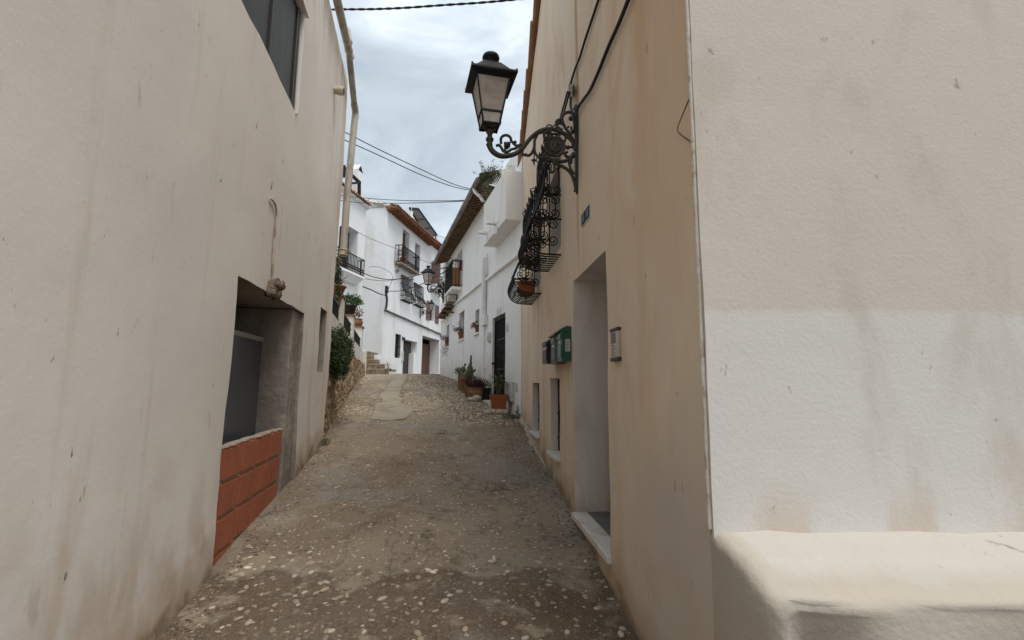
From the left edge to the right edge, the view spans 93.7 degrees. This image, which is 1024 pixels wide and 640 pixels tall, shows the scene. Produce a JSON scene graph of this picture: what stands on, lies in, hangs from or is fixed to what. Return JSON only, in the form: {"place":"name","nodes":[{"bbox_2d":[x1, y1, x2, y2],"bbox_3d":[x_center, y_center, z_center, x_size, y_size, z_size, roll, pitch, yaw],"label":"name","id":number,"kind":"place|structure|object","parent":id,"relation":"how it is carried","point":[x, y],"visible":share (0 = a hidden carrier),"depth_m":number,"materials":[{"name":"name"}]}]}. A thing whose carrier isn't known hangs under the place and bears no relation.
{"place":"outdoors","nodes":[
{"label":"outdoors","id":0,"kind":"place"},
{"bbox_2d":[157,374,637,639],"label":"street","id":1,"kind":"structure","parent":0,"point":[488,625],"depth_m":3.79,"materials":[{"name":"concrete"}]},
{"bbox_2d":[0,0,347,639],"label":"house","id":2,"kind":"structure","parent":1,"relation":"on","point":[171,175],"depth_m":2.55,"materials":[{"name":"paint"}]},
{"bbox_2d":[222,330,263,442],"bbox_3d":[-2.621,0.622,4.577,0.050,1.020,2.107,2,-8,-10],"label":"window frame","id":3,"kind":"structure","parent":2,"relation":"in","point":[242,397],"depth_m":4.70,"materials":[{"name":"grey metal"}]},
{"bbox_2d":[242,0,308,114],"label":"window","id":4,"kind":"structure","parent":2,"relation":"in","point":[277,22],"depth_m":4.68,"materials":[{"name":"grey glass"}]},
{"bbox_2d":[333,86,344,95],"bbox_3d":[-2.496,-3.306,6.924,0.142,0.121,0.119,2,-8,-10],"label":"outlet pipe","id":5,"kind":"object","parent":2,"relation":"attached to","point":[339,90],"visible":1,"depth_m":6.88,"materials":[{"name":"beige plastic"}]},
{"bbox_2d":[333,0,358,256],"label":"drainpipe","id":6,"kind":"object","parent":2,"relation":"attached to","point":[348,49],"visible":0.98,"depth_m":7.60,"materials":[{"name":"grey plastic"}]},
{"bbox_2d":[348,27,352,44],"bbox_3d":[-2.719,-4.716,7.973,0.105,0.849,0.850,4,-8,-23],"label":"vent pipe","id":7,"kind":"object","parent":2,"relation":"on","point":[349,30],"visible":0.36,"depth_m":7.85,"materials":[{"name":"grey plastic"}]},
{"bbox_2d":[323,294,366,438],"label":"garden wall","id":8,"kind":"structure","parent":1,"relation":"on","point":[338,394],"depth_m":9.71,"materials":[{"name":"stone"}]},
{"bbox_2d":[333,255,343,305],"bbox_3d":[-3.416,-0.775,9.373,0.299,1.024,0.231,0,-8,0],"label":"climbing plant","id":9,"kind":"object","parent":8,"relation":"attached to","point":[338,268],"visible":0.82,"depth_m":9.36,"materials":[{"name":"green plant"}]},
{"bbox_2d":[333,271,347,293],"bbox_3d":[-3.461,-0.740,9.468,0.387,0.494,0.536,-5,-9,36],"label":"potted plant","id":10,"kind":"object","parent":8,"relation":"on","point":[344,287],"visible":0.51,"depth_m":9.40,"materials":[{"name":"green plant"}]},
{"bbox_2d":[329,318,355,384],"bbox_3d":[-2.766,0.494,7.832,0.478,1.121,1.045,0,-8,0],"label":"shrub","id":11,"kind":"object","parent":8,"relation":"attached to","point":[341,350],"visible":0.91,"depth_m":7.63,"materials":[{"name":"green plant"}]},
{"bbox_2d":[343,292,363,313],"bbox_3d":[-4.235,-0.425,12.534,0.738,0.617,0.472,0,-8,0],"label":"potted plant","id":12,"kind":"object","parent":8,"relation":"on","point":[351,307],"visible":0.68,"depth_m":12.46,"materials":[{"name":"green plant"}]},
{"bbox_2d":[354,307,363,325],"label":"potted plant","id":13,"kind":"object","parent":8,"relation":"on","point":[358,321],"visible":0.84,"depth_m":16.63,"materials":[{"name":"orange plant"}]},
{"bbox_2d":[335,182,372,317],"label":"house","id":14,"kind":"structure","parent":1,"relation":"on","point":[351,265],"depth_m":23.80,"materials":[{"name":"paint"}]},
{"bbox_2d":[346,232,348,267],"bbox_3d":[-8.337,-3.331,23.513,0.060,2.270,1.120,-1,-8,11],"label":"balcony door","id":15,"kind":"structure","parent":14,"relation":"in","point":[348,232],"depth_m":24.09,"materials":[{"name":"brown wood"}]},
{"bbox_2d":[343,165,360,195],"bbox_3d":[-7.845,-6.806,22.993,0.165,0.893,2.396,-1,-8,10],"label":"pergola","id":16,"kind":"object","parent":14,"relation":"on","point":[357,180],"visible":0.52,"depth_m":23.74,"materials":[{"name":"black metal"}]},
{"bbox_2d":[352,165,363,196],"bbox_3d":[-8.100,-6.915,24.664,0.640,2.220,0.700,-1,-8,11],"label":"chimney","id":17,"kind":"object","parent":14,"relation":"on","point":[358,173],"visible":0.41,"depth_m":24.57,"materials":[{"name":"white paint"}]},
{"bbox_2d":[362,286,386,295],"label":"overhead cable","id":18,"kind":"object","parent":14,"relation":"attached to","point":[373,291],"visible":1,"depth_m":25.80,"materials":[{"name":"black rubber"}]},
{"bbox_2d":[349,226,442,267],"bbox_3d":[-6.043,-3.812,26.791,0.340,0.295,8.498,-3,-8,22],"label":"overhead cable","id":19,"kind":"object","parent":14,"relation":"attached to","point":[390,246],"visible":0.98,"depth_m":25.56,"materials":[{"name":"black rubber"}]},
{"bbox_2d":[366,351,396,373],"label":"stairs","id":20,"kind":"structure","parent":1,"relation":"on","point":[375,363],"depth_m":20.50,"materials":[{"name":"stone"}]},
{"bbox_2d":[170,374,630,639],"bbox_3d":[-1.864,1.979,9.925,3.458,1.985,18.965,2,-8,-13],"label":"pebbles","id":21,"kind":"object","parent":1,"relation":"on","point":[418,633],"visible":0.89,"depth_m":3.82,"materials":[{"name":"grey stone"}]},
{"bbox_2d":[457,355,475,392],"bbox_3d":[-1.147,1.357,12.132,0.393,0.942,0.278,6,-9,-36],"label":"potted plant","id":22,"kind":"object","parent":21,"relation":"on","point":[469,371],"visible":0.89,"depth_m":12.08,"materials":[{"name":"plant"}]},
{"bbox_2d":[361,198,444,373],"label":"corner house","id":23,"kind":"structure","parent":1,"relation":"on","point":[396,227],"depth_m":30.71,"materials":[{"name":"paint"}]},
{"bbox_2d":[385,286,388,308],"bbox_3d":[-7.483,-1.297,28.650,0.120,1.468,0.340,-1,-8,9],"label":"junction box","id":24,"kind":"object","parent":23,"relation":"attached to","point":[386,289],"visible":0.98,"depth_m":28.61,"materials":[{"name":"black plastic"}]},
{"bbox_2d":[394,334,400,357],"bbox_3d":[-7.349,1.650,30.412,0.231,1.500,0.910,-1,-8,9],"label":"window","id":25,"kind":"structure","parent":23,"relation":"in","point":[397,340],"depth_m":30.54,"materials":[{"name":"black glass"}]},
{"bbox_2d":[400,277,405,298],"bbox_3d":[-7.278,-2.066,31.677,0.060,1.540,1.380,-1,-8,9],"label":"window","id":26,"kind":"structure","parent":23,"relation":"in","point":[402,293],"depth_m":31.82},
{"bbox_2d":[402,233,404,256],"bbox_3d":[-7.375,-4.652,31.919,0.040,2.540,1.150,-1,-8,9],"label":"balcony door","id":27,"kind":"structure","parent":23,"relation":"in","point":[403,241],"depth_m":32.31,"materials":[{"name":"brown wood"}]},
{"bbox_2d":[399,246,407,263],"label":"potted plant","id":28,"kind":"object","parent":23,"relation":"on","point":[404,257],"visible":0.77,"depth_m":30.51,"materials":[{"name":"green plant"}]},
{"bbox_2d":[402,342,410,373],"bbox_3d":[-7.327,2.748,32.425,0.070,2.500,2.480,-1,-8,9],"label":"door","id":29,"kind":"structure","parent":23,"relation":"in","point":[406,346],"depth_m":32.83,"materials":[{"name":"grey wood"}]},
{"bbox_2d":[385,309,440,334],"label":"facade cables","id":30,"kind":"object","parent":23,"relation":"attached to","point":[402,317],"visible":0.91,"depth_m":32.17,"materials":[{"name":"black rubber"}]},
{"bbox_2d":[413,284,417,303],"bbox_3d":[-6.915,-1.777,33.852,0.060,1.440,1.430,-1,-8,9],"label":"window","id":31,"kind":"structure","parent":23,"relation":"in","point":[413,284],"depth_m":33.98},
{"bbox_2d":[409,207,437,237],"bbox_3d":[-7.127,-7.227,39.026,0.531,3.405,5.195,-2,-8,18],"label":"roof screen","id":32,"kind":"object","parent":23,"relation":"on","point":[421,219],"visible":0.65,"depth_m":38.91,"materials":[{"name":"grey metal"}]},
{"bbox_2d":[421,343,429,373],"bbox_3d":[-6.974,3.156,36.657,0.080,2.800,3.980,-1,-8,9],"label":"garage door","id":33,"kind":"structure","parent":23,"relation":"in","point":[425,362],"depth_m":37.61,"materials":[{"name":"brown wood"}]},
{"bbox_2d":[420,300,434,317],"bbox_3d":[-6.052,-0.778,34.222,1.045,1.361,0.432,0,-8,1],"label":"street lamp","id":34,"kind":"object","parent":23,"relation":"attached to","point":[431,303],"visible":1,"depth_m":34.21,"materials":[{"name":"brown metal"}]},
{"bbox_2d":[370,374,439,419],"bbox_3d":[-3.422,2.108,15.187,1.324,1.054,13.808,2,-8,-13],"label":"concrete strip","id":35,"kind":"object","parent":1,"relation":"on","point":[389,406],"visible":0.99,"depth_m":9.79,"materials":[{"name":"beige concrete"}]},
{"bbox_2d":[454,366,464,389],"bbox_3d":[-1.377,1.518,12.607,0.367,0.632,0.331,0,-8,0],"label":"potted plant","id":36,"kind":"object","parent":1,"relation":"on","point":[459,383],"visible":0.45,"depth_m":12.54,"materials":[{"name":"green plant"}]},
{"bbox_2d":[464,375,473,396],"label":"potted plant","id":37,"kind":"object","parent":1,"relation":"on","point":[466,390],"visible":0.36,"depth_m":11.29,"materials":[{"name":"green plant"}]},
{"bbox_2d":[464,375,489,399],"bbox_3d":[-0.805,1.526,10.895,0.595,0.564,0.475,0,-8,0],"label":"potted plant","id":38,"kind":"object","parent":1,"relation":"on","point":[474,387],"visible":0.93,"depth_m":10.76,"materials":[{"name":"brown plant"}]},
{"bbox_2d":[473,395,480,401],"bbox_3d":[-0.768,1.733,10.560,0.194,0.170,0.158,0,-8,0],"label":"river stone","id":39,"kind":"object","parent":1,"relation":"on","point":[476,398],"visible":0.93,"depth_m":10.51,"materials":[{"name":"beige stone"}]},
{"bbox_2d":[433,142,522,416],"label":"white house","id":40,"kind":"structure","parent":1,"relation":"on","point":[481,241],"depth_m":11.32,"materials":[{"name":"paint"}]},
{"bbox_2d":[341,195,463,200],"bbox_3d":[-3.618,-4.244,17.285,1.514,3.250,10.290,7,-10,-40],"label":"overhead cable","id":41,"kind":"object","parent":40,"relation":"attached to","point":[412,200],"visible":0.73,"depth_m":18.27,"materials":[{"name":"black rubber"}]},
{"bbox_2d":[341,200,463,203],"bbox_3d":[-3.604,-4.114,17.263,1.497,3.030,10.300,7,-10,-40],"label":"overhead cable","id":42,"kind":"object","parent":40,"relation":"attached to","point":[405,203],"visible":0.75,"depth_m":18.95,"materials":[{"name":"black rubber"}]},
{"bbox_2d":[364,268,443,279],"bbox_3d":[-4.576,-2.104,22.278,1.763,0.973,7.489,7,-10,-43],"label":"overhead cable","id":43,"kind":"object","parent":40,"relation":"attached to","point":[401,278],"visible":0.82,"depth_m":24.28,"materials":[{"name":"black rubber"}]},
{"bbox_2d":[345,140,467,189],"bbox_3d":[-2.390,-3.523,11.000,0.201,0.314,4.485,-5,-9,36],"label":"overhead cable","id":44,"kind":"object","parent":40,"relation":"attached to","point":[406,168],"visible":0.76,"depth_m":10.94,"materials":[{"name":"black rubber"}]},
{"bbox_2d":[345,132,469,188],"bbox_3d":[-2.386,-3.622,11.023,0.230,0.156,4.518,-5,-9,36],"label":"overhead cable","id":45,"kind":"object","parent":40,"relation":"attached to","point":[406,162],"visible":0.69,"depth_m":10.95,"materials":[{"name":"black rubber"}]},
{"bbox_2d":[388,271,444,291],"bbox_3d":[-4.776,-1.806,23.898,0.555,1.150,11.217,4,-8,-25],"label":"overhead cable","id":46,"kind":"object","parent":40,"relation":"attached to","point":[417,285],"visible":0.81,"depth_m":25.10,"materials":[{"name":"black rubber"}]},
{"bbox_2d":[420,265,443,302],"bbox_3d":[-3.081,-1.394,18.738,0.432,1.361,1.045,-4,-9,30],"label":"street lamp","id":47,"kind":"object","parent":40,"relation":"attached to","point":[428,273],"visible":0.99,"depth_m":18.49,"materials":[{"name":"brown metal"}]},
{"bbox_2d":[440,335,448,355],"bbox_3d":[-2.427,0.913,17.513,0.458,0.887,0.512,0,-8,0],"label":"flower pot","id":48,"kind":"object","parent":40,"relation":"on","point":[446,340],"visible":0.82,"depth_m":17.49,"materials":[{"name":"ceramic"}]},
{"bbox_2d":[436,305,454,318],"bbox_3d":[-2.410,-0.251,17.287,0.360,0.252,2.200,3,-8,-16],"label":"slat shelf","id":49,"kind":"object","parent":40,"relation":"attached to","point":[446,310],"visible":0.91,"depth_m":17.01,"materials":[{"name":"brown wood"}]},
{"bbox_2d":[438,257,459,290],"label":"balcony plants","id":50,"kind":"object","parent":40,"relation":"hanging from","point":[446,267],"visible":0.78,"depth_m":15.92,"materials":[{"name":"green plant"}]},
{"bbox_2d":[444,295,455,305],"bbox_3d":[-2.067,-0.655,16.180,0.346,0.250,0.800,3,-8,-16],"label":"air conditioner","id":51,"kind":"object","parent":40,"relation":"attached to","point":[450,299],"visible":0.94,"depth_m":15.85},
{"bbox_2d":[451,321,463,338],"bbox_3d":[-1.664,0.310,14.945,0.476,0.580,0.444,-4,-9,32],"label":"flower pot","id":52,"kind":"object","parent":40,"relation":"on","point":[460,333],"visible":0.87,"depth_m":14.84,"materials":[{"name":"ceramic"}]},
{"bbox_2d":[470,320,478,331],"bbox_3d":[-0.971,0.167,12.669,0.297,0.340,0.299,-2,-8,21],"label":"flower pot","id":53,"kind":"object","parent":40,"relation":"on","point":[476,327],"visible":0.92,"depth_m":12.62,"materials":[{"name":"ceramic"}]},
{"bbox_2d":[473,159,502,197],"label":"roof plants","id":54,"kind":"object","parent":40,"relation":"on","point":[485,186],"visible":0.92,"depth_m":10.73,"materials":[{"name":"green plant"}]},
{"bbox_2d":[487,332,490,341],"bbox_3d":[-0.531,0.404,11.189,0.057,0.213,0.240,3,-8,-16],"label":"letter box","id":55,"kind":"object","parent":40,"relation":"attached to","point":[489,337],"visible":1,"depth_m":11.09,"materials":[{"name":"white metal"}]},
{"bbox_2d":[485,172,500,186],"bbox_3d":[-0.411,-3.175,10.806,0.272,0.643,0.603,7,-10,-40],"label":"terrace railing","id":56,"kind":"object","parent":40,"relation":"on","point":[494,185],"visible":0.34,"depth_m":10.71,"materials":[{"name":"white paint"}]},
{"bbox_2d":[491,314,504,393],"bbox_3d":[-0.203,0.815,10.419,0.235,1.830,1.090,3,-8,-16],"label":"door","id":57,"kind":"structure","parent":40,"relation":"in","point":[499,329],"depth_m":10.60,"materials":[{"name":"black paint"}]},
{"bbox_2d":[496,307,500,316],"bbox_3d":[-0.290,-0.180,10.494,0.027,0.178,0.372,3,-8,-16],"label":"house number","id":58,"kind":"object","parent":40,"relation":"attached to","point":[498,311],"visible":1,"depth_m":10.47,"materials":[{"name":"white ceramic"}]},
{"bbox_2d":[505,382,514,401],"bbox_3d":[-0.050,1.388,9.328,0.080,0.369,0.470,3,-8,-16],"label":"meter box","id":59,"kind":"object","parent":40,"relation":"attached to","point":[509,388],"visible":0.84,"depth_m":9.13,"materials":[{"name":"grey metal"}]},
{"bbox_2d":[480,378,490,399],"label":"potted plant","id":60,"kind":"object","parent":1,"relation":"on","point":[486,393],"visible":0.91,"depth_m":10.74,"materials":[{"name":"black plant"}]},
{"bbox_2d":[496,409,503,414],"bbox_3d":[-0.220,1.735,9.051,0.163,0.104,0.104,0,-8,0],"label":"river stone","id":61,"kind":"object","parent":1,"relation":"on","point":[499,412],"visible":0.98,"depth_m":9.02,"materials":[{"name":"beige stone"}]},
{"bbox_2d":[502,413,519,418],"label":"weed","id":62,"kind":"object","parent":1,"relation":"on","point":[511,415],"visible":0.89,"depth_m":8.62,"materials":[{"name":"green plant"}]},
{"bbox_2d":[507,0,1023,639],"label":"tan house","id":63,"kind":"structure","parent":1,"relation":"on","point":[793,268],"depth_m":2.14,"materials":[{"name":"paint"}]},
{"bbox_2d":[331,0,515,10],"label":"overhead cable","id":64,"kind":"object","parent":63,"relation":"attached to","point":[425,6],"visible":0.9,"depth_m":7.43,"materials":[{"name":"black rubber"}]},
{"bbox_2d":[465,51,577,193],"bbox_3d":[0.092,-1.853,4.559,1.045,1.361,0.432,2,-8,-13],"label":"street lamp","id":65,"kind":"object","parent":63,"relation":"attached to","point":[490,81],"visible":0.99,"depth_m":4.47,"materials":[{"name":"brown metal"}]},
{"bbox_2d":[560,91,575,133],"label":"loose wires","id":66,"kind":"object","parent":65,"relation":"hanging from","point":[572,130],"visible":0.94,"depth_m":4.66,"materials":[{"name":"black rubber"}]},
{"bbox_2d":[516,280,535,296],"bbox_3d":[0.203,-0.451,6.966,0.280,0.205,0.276,0,-8,0],"label":"flower pot","id":67,"kind":"object","parent":63,"relation":"on","point":[526,287],"visible":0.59,"depth_m":6.87,"materials":[{"name":"ceramic"}]},
{"bbox_2d":[529,384,539,438],"bbox_3d":[0.373,1.293,6.931,0.151,0.741,0.810,1,-8,-5],"label":"window","id":68,"kind":"structure","parent":63,"relation":"in","point":[535,433],"depth_m":7.19,"materials":[{"name":"white wood"}]},
{"bbox_2d":[542,339,550,363],"bbox_3d":[0.428,0.342,5.309,0.156,0.285,0.310,1,-8,-5],"label":"mailbox","id":69,"kind":"object","parent":63,"relation":"attached to","point":[546,352],"visible":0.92,"depth_m":5.18,"materials":[{"name":"black metal"}]},
{"bbox_2d":[542,350,546,361],"bbox_3d":[0.357,0.396,5.295,0.006,0.113,0.270,1,-8,-5],"label":"door","id":70,"kind":"structure","parent":69,"relation":"in","point":[544,354],"depth_m":5.26,"materials":[{"name":"grey metal"}]},
{"bbox_2d":[546,379,559,462],"bbox_3d":[0.514,1.111,5.436,0.151,0.875,0.655,1,-8,-5],"label":"window","id":71,"kind":"structure","parent":63,"relation":"in","point":[555,455],"depth_m":5.63,"materials":[{"name":"white wood"}]},
{"bbox_2d":[548,334,565,364],"bbox_3d":[0.466,0.292,4.995,0.142,0.333,0.274,1,-8,-5],"label":"mailbox","id":72,"kind":"object","parent":63,"relation":"attached to","point":[553,341],"visible":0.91,"depth_m":4.90,"materials":[{"name":"grey metal"}]},
{"bbox_2d":[551,348,554,360],"bbox_3d":[0.421,0.363,4.981,0.006,0.128,0.210,1,-8,-5],"label":"door","id":73,"kind":"structure","parent":72,"relation":"in","point":[552,350],"depth_m":4.92,"materials":[{"name":"grey metal"}]},
{"bbox_2d":[554,326,570,361],"bbox_3d":[0.500,0.239,4.729,0.125,0.338,0.259,1,-8,-5],"label":"mailbox","id":74,"kind":"object","parent":63,"relation":"attached to","point":[563,344],"visible":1,"depth_m":4.62,"materials":[{"name":"green metal"}]},
{"bbox_2d":[557,345,560,358],"bbox_3d":[0.464,0.312,4.716,0.006,0.130,0.195,1,-8,-5],"label":"door","id":75,"kind":"structure","parent":74,"relation":"in","point":[559,346],"depth_m":4.73,"materials":[{"name":"grey metal"}]},
{"bbox_2d":[568,84,572,96],"bbox_3d":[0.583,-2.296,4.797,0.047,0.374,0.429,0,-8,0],"label":"cable clamp","id":76,"kind":"object","parent":63,"relation":"attached to","point":[570,87],"visible":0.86,"depth_m":4.67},
{"bbox_2d":[570,0,599,83],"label":"cable","id":77,"kind":"object","parent":63,"relation":"attached to","point":[587,33],"visible":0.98,"depth_m":4.22,"materials":[{"name":"black rubber"}]},
{"bbox_2d":[581,203,590,227],"bbox_3d":[0.639,-0.897,4.128,0.028,0.123,0.302,1,-8,-5],"label":"house number","id":78,"kind":"object","parent":63,"relation":"attached to","point":[586,215],"visible":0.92,"depth_m":4.09,"materials":[{"name":"blue ceramic"}]},
{"bbox_2d":[576,0,629,110],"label":"cable","id":79,"kind":"object","parent":63,"relation":"attached to","point":[619,21],"visible":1,"depth_m":3.53,"materials":[{"name":"black rubber"}]},
{"bbox_2d":[610,327,621,361],"bbox_3d":[0.696,0.164,3.205,0.042,0.222,0.160,1,-8,-5],"label":"intercom","id":80,"kind":"object","parent":63,"relation":"attached to","point":[615,344],"visible":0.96,"depth_m":3.15,"materials":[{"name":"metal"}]},
{"bbox_2d":[677,99,690,141],"bbox_3d":[0.809,-0.905,2.257,0.006,0.224,0.140,1,-8,-5],"label":"cable","id":81,"kind":"object","parent":63,"relation":"attached to","point":[680,120],"visible":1,"depth_m":2.26,"materials":[{"name":"brown metal"}]},
{"bbox_3d":[-0.257,1.764,9.319,0.380,0.087,0.300,0,-7,0],"label":"stone slab","id":82,"kind":"object","parent":1,"relation":"on","visible":0},
{"bbox_2d":[487,373,509,408],"bbox_3d":[-0.224,1.354,9.324,0.621,0.723,0.572,5,-9,-29],"label":"potted plant","id":83,"kind":"object","parent":82,"relation":"on","point":[498,399],"visible":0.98,"depth_m":9.19,"materials":[{"name":"green plant"}]},
{"bbox_2d":[329,0,533,242],"label":"sky","id":84,"kind":"structure","parent":0,"point":[412,66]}
]}

